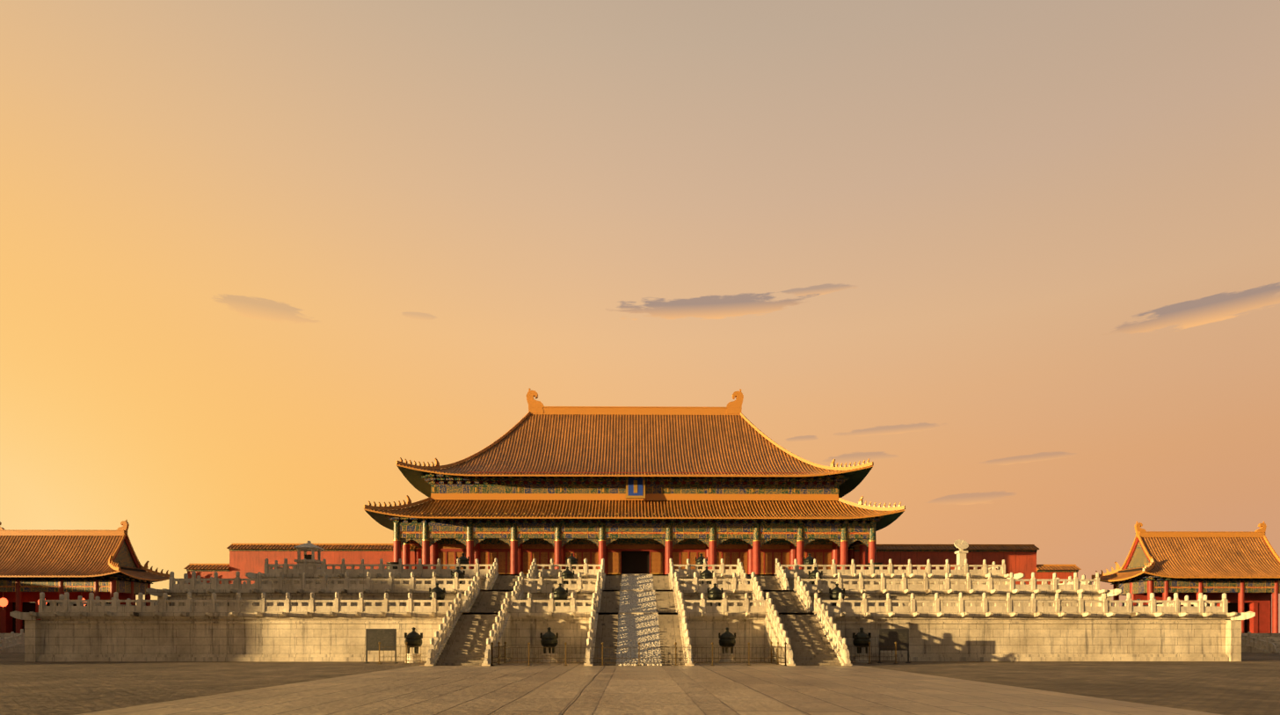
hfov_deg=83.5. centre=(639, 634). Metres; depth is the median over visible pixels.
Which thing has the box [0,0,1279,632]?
sky
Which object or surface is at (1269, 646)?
gate balustrade
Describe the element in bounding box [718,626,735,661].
incense burner
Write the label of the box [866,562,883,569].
bronze vat
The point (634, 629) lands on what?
imperial carved ramp
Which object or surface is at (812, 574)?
incense burner
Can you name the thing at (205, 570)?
red wall
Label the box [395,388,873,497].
hall upper roof
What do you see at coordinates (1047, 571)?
red wall
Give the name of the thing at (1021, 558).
red wall
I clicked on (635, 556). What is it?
hall walls and doors
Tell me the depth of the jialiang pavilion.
63.45 m
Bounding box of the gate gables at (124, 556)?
[112,536,139,567]
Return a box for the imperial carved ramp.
[616,574,661,665]
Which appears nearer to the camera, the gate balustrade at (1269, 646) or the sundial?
the sundial
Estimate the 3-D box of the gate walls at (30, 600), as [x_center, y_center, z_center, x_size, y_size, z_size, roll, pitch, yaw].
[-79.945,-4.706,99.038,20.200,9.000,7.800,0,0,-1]
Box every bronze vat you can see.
[385,561,399,568]
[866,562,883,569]
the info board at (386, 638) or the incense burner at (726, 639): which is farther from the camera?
the incense burner at (726, 639)
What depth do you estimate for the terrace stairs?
46.34 m
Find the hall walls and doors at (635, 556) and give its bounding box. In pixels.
[421,472,870,574]
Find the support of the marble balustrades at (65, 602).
on the marble terrace
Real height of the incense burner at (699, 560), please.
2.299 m
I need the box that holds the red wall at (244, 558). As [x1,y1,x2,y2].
[226,543,415,583]
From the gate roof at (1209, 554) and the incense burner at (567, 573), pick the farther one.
the gate roof at (1209, 554)
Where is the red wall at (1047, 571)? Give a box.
[1036,564,1081,584]
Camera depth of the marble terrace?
48.59 m
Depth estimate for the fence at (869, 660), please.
44.59 m
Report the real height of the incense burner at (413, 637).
2.299 m
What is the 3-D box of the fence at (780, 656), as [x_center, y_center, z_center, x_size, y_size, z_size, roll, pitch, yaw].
[-0.076,1.099,43.701,17.240,1.390,4.540,0,0,-1]
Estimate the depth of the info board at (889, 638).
45.87 m
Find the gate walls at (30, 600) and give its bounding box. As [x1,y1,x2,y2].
[0,567,153,632]
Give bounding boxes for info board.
[363,628,398,662]
[877,628,910,662]
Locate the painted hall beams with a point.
(411, 532)
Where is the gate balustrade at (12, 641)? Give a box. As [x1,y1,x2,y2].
[0,628,24,648]
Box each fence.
[377,641,427,663]
[490,640,786,665]
[850,641,898,663]
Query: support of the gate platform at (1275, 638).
on the courtyard ground
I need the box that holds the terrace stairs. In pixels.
[436,574,841,665]
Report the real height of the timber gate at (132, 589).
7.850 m
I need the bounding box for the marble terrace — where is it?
[9,572,1255,665]
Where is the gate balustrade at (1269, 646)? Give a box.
[1241,631,1277,652]
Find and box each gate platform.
[0,632,24,653]
[1241,632,1279,653]
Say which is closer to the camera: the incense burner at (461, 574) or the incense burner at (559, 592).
the incense burner at (559, 592)
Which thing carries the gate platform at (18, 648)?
on the courtyard ground
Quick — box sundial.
[953,538,968,569]
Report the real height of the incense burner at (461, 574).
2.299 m
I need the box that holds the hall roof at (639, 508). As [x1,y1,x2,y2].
[363,494,905,530]
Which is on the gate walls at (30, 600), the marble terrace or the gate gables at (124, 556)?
the gate gables at (124, 556)
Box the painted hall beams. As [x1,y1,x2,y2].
[385,473,884,551]
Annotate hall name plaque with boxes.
[625,477,645,498]
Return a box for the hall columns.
[392,522,876,574]
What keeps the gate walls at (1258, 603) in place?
on the gate platform at (1275, 638)
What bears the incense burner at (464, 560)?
on the marble terrace
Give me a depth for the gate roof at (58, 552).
97.51 m
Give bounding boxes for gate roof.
[0,519,170,581]
[1091,521,1279,582]
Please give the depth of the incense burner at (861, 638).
46.55 m
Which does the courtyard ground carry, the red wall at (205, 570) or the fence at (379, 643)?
the fence at (379, 643)
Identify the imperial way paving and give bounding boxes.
[75,661,1222,714]
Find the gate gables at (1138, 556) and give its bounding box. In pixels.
[1122,537,1278,569]
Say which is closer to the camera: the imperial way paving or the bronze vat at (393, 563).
the imperial way paving
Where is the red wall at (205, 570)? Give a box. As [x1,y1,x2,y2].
[183,563,230,583]
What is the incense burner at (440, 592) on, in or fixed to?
on the marble terrace
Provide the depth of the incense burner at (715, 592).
52.43 m
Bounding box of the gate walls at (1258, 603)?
[1110,567,1279,632]
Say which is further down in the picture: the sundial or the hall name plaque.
the sundial
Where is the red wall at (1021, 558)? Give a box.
[853,544,1039,584]
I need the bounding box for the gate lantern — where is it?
[0,591,7,609]
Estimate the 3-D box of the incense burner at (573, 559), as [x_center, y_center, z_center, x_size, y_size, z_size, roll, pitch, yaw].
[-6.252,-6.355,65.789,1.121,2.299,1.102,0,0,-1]
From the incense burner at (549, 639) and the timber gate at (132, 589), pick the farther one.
the timber gate at (132, 589)
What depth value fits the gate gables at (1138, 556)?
100.89 m
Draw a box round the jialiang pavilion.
[292,540,323,568]
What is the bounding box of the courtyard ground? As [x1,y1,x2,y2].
[0,652,1279,714]
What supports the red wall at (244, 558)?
on the marble terrace
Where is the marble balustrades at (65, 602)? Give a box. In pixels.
[38,557,1227,663]
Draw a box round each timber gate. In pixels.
[0,574,152,632]
[1107,574,1279,632]
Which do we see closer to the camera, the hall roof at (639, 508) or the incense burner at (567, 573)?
the incense burner at (567, 573)
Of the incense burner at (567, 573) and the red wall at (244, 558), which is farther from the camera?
the red wall at (244, 558)
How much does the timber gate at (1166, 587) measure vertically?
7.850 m
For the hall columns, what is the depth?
90.54 m
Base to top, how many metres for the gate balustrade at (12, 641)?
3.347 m
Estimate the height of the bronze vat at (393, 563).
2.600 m
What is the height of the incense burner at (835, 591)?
2.299 m
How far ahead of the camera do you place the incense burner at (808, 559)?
65.67 m
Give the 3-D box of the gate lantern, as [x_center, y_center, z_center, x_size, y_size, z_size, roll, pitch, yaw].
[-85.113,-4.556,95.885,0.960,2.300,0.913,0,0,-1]
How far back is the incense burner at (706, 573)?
59.48 m

